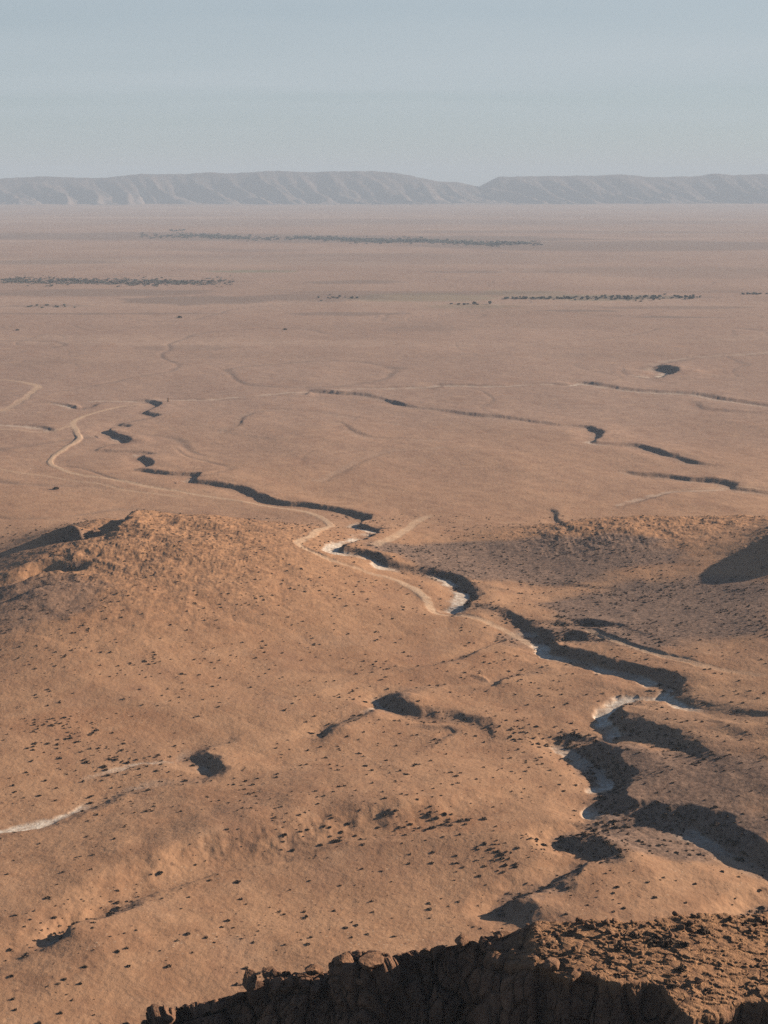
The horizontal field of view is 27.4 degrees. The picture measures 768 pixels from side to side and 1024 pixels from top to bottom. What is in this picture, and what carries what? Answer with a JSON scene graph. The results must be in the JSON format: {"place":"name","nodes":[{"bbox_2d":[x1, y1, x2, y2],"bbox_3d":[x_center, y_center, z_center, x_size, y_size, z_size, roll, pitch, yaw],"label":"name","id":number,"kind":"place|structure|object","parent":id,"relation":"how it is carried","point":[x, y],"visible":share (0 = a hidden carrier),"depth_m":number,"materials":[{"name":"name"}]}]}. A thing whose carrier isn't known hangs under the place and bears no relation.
{"place":"outdoors","nodes":[
{"label":"outdoors","id":0,"kind":"place"},
{"bbox_2d":[0,510,435,671],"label":"hill","id":1,"kind":"structure","parent":0,"point":[250,626],"depth_m":584.37,"materials":[{"name":"soil"}]},
{"bbox_2d":[0,379,734,666],"bbox_3d":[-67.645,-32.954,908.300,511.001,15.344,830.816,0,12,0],"label":"dirt track","id":2,"kind":"structure","parent":0,"point":[428,604],"depth_m":674.19,"materials":[{"name":"soil"}]},
{"bbox_2d":[0,203,767,1023],"bbox_3d":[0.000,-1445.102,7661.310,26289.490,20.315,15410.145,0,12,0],"label":"ground","id":3,"kind":"structure","parent":0,"point":[402,391],"depth_m":625.41,"materials":[{"name":"soil"}]},
{"bbox_2d":[1,275,233,286],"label":"palm grove","id":4,"kind":"object","parent":3,"relation":"on","point":[135,281],"visible":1,"depth_m":2613.31,"materials":[{"name":"green plant"}]},
{"bbox_2d":[140,229,542,246],"bbox_3d":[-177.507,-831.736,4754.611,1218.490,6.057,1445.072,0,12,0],"label":"oasis woodland","id":5,"kind":"object","parent":3,"relation":"on","point":[497,243],"visible":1,"depth_m":4481.38,"materials":[{"name":"green plant"}]},
{"bbox_2d":[0,373,707,844],"bbox_3d":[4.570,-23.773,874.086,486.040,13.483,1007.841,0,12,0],"label":"dry riverbed","id":6,"kind":"structure","parent":3,"relation":"in","point":[600,717],"depth_m":478.93,"materials":[{"name":"sand"}]},
{"bbox_2d":[0,509,767,1023],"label":"desert scrub","id":7,"kind":"object","parent":3,"relation":"on","point":[438,685],"visible":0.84,"depth_m":498.54,"materials":[{"name":"brown plant"}]},
{"bbox_2d":[0,171,767,204],"bbox_3d":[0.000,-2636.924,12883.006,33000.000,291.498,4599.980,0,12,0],"label":"mountains","id":8,"kind":"structure","parent":0,"point":[318,188],"depth_m":12023.53,"materials":[{"name":"stone"}]},
{"bbox_2d":[0,0,767,186],"label":"sky","id":9,"kind":"structure","parent":0,"point":[470,92],"materials":[{"name":"blue"}]},
{"bbox_2d":[141,912,767,1023],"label":"rocky cliff","id":10,"kind":"structure","parent":0,"point":[473,982],"depth_m":134.99,"materials":[{"name":"brown stone"}]},
{"bbox_2d":[242,968,256,988],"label":"boulder","id":11,"kind":"object","parent":10,"relation":"on","point":[249,976],"visible":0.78,"depth_m":144.37,"materials":[{"name":"brown stone"}]},
{"bbox_2d":[262,966,278,978],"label":"boulder","id":12,"kind":"object","parent":10,"relation":"on","point":[266,970],"visible":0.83,"depth_m":144.34,"materials":[{"name":"brown stone"}]},
{"bbox_2d":[305,964,323,974],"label":"boulder","id":13,"kind":"object","parent":10,"relation":"on","point":[311,969],"visible":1,"depth_m":142.47,"materials":[{"name":"brown stone"}]},
{"bbox_2d":[334,952,353,967],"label":"boulder","id":14,"kind":"object","parent":10,"relation":"on","point":[340,960],"visible":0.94,"depth_m":139.36,"materials":[{"name":"brown stone"}]},
{"bbox_2d":[356,977,364,984],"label":"boulder","id":15,"kind":"object","parent":10,"relation":"on","point":[359,981],"visible":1,"depth_m":137.59,"materials":[{"name":"brown stone"}]},
{"bbox_2d":[358,951,383,970],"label":"boulder","id":16,"kind":"object","parent":10,"relation":"on","point":[371,961],"visible":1,"depth_m":137.48,"materials":[{"name":"brown stone"}]},
{"bbox_2d":[454,933,468,947],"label":"boulder","id":17,"kind":"object","parent":10,"relation":"on","point":[461,940],"visible":1,"depth_m":137.74,"materials":[{"name":"brown stone"}]},
{"bbox_2d":[494,935,500,940],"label":"loose rock","id":18,"kind":"object","parent":10,"relation":"on","point":[497,937],"visible":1,"depth_m":136.80,"materials":[{"name":"brown stone"}]},
{"bbox_2d":[493,930,510,937],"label":"boulder","id":19,"kind":"object","parent":10,"relation":"on","point":[505,934],"visible":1,"depth_m":137.62,"materials":[{"name":"brown stone"}]},
{"bbox_2d":[545,942,552,947],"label":"shrub","id":20,"kind":"object","parent":10,"relation":"on","point":[548,944],"visible":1,"depth_m":133.43,"materials":[{"name":"green plant"}]},
{"bbox_2d":[543,957,559,971],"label":"boulder","id":21,"kind":"object","parent":10,"relation":"on","point":[551,964],"visible":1,"depth_m":130.41,"materials":[{"name":"brown stone"}]},
{"bbox_2d":[605,929,612,933],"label":"loose rock","id":22,"kind":"object","parent":10,"relation":"on","point":[607,931],"visible":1,"depth_m":135.09,"materials":[{"name":"brown stone"}]},
{"bbox_2d":[613,973,622,977],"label":"shrub","id":23,"kind":"object","parent":10,"relation":"on","point":[617,975],"visible":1,"depth_m":129.63,"materials":[{"name":"green plant"}]},
{"bbox_2d":[613,942,624,949],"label":"shrub","id":24,"kind":"object","parent":10,"relation":"on","point":[618,944],"visible":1,"depth_m":133.39,"materials":[{"name":"green plant"}]},
{"bbox_2d":[629,933,641,938],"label":"shrub","id":25,"kind":"object","parent":10,"relation":"on","point":[633,936],"visible":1,"depth_m":135.09,"materials":[{"name":"green plant"}]},
{"bbox_2d":[646,937,658,944],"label":"shrub","id":26,"kind":"object","parent":10,"relation":"on","point":[653,940],"visible":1,"depth_m":134.51,"materials":[{"name":"green plant"}]},
{"bbox_2d":[651,934,661,939],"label":"shrub","id":27,"kind":"object","parent":10,"relation":"on","point":[656,936],"visible":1,"depth_m":135.37,"materials":[{"name":"green plant"}]},
{"bbox_2d":[659,939,669,945],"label":"shrub","id":28,"kind":"object","parent":10,"relation":"on","point":[664,943],"visible":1,"depth_m":134.32,"materials":[{"name":"green plant"}]},
{"bbox_2d":[667,938,675,945],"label":"shrub","id":29,"kind":"object","parent":10,"relation":"on","point":[673,940],"visible":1,"depth_m":134.46,"materials":[{"name":"green plant"}]},
{"bbox_2d":[675,965,686,970],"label":"shrub","id":30,"kind":"object","parent":10,"relation":"on","point":[681,967],"visible":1,"depth_m":131.00,"materials":[{"name":"green plant"}]},
{"bbox_2d":[677,924,684,929],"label":"loose rock","id":31,"kind":"object","parent":10,"relation":"on","point":[681,926],"visible":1,"depth_m":136.75,"materials":[{"name":"brown stone"}]},
{"bbox_2d":[675,940,689,947],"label":"shrub","id":32,"kind":"object","parent":10,"relation":"on","point":[681,943],"visible":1,"depth_m":134.02,"materials":[{"name":"green plant"}]},
{"bbox_2d":[686,927,693,932],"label":"loose rock","id":33,"kind":"object","parent":10,"relation":"on","point":[689,929],"visible":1,"depth_m":136.90,"materials":[{"name":"brown stone"}]},
{"bbox_2d":[687,920,693,925],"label":"loose rock","id":34,"kind":"object","parent":10,"relation":"on","point":[690,922],"visible":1,"depth_m":137.42,"materials":[{"name":"brown stone"}]},
{"bbox_2d":[694,976,701,983],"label":"loose rock","id":35,"kind":"object","parent":10,"relation":"on","point":[698,980],"visible":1,"depth_m":129.09,"materials":[{"name":"brown stone"}]},
{"bbox_2d":[695,927,710,934],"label":"shrub","id":36,"kind":"object","parent":10,"relation":"on","point":[704,930],"visible":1,"depth_m":136.83,"materials":[{"name":"green plant"}]},
{"bbox_2d":[469,515,767,566],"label":"hill","id":37,"kind":"structure","parent":0,"point":[631,535],"depth_m":681.67,"materials":[{"name":"soil"}]},
{"bbox_2d":[667,982,676,988],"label":"shrub","id":38,"kind":"object","parent":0,"point":[670,985],"visible":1,"depth_m":128.85,"materials":[{"name":"green plant"}]},
{"bbox_2d":[713,522,767,580],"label":"hill","id":39,"kind":"structure","parent":0,"point":[747,560],"depth_m":640.25,"materials":[{"name":"soil"}]}
]}

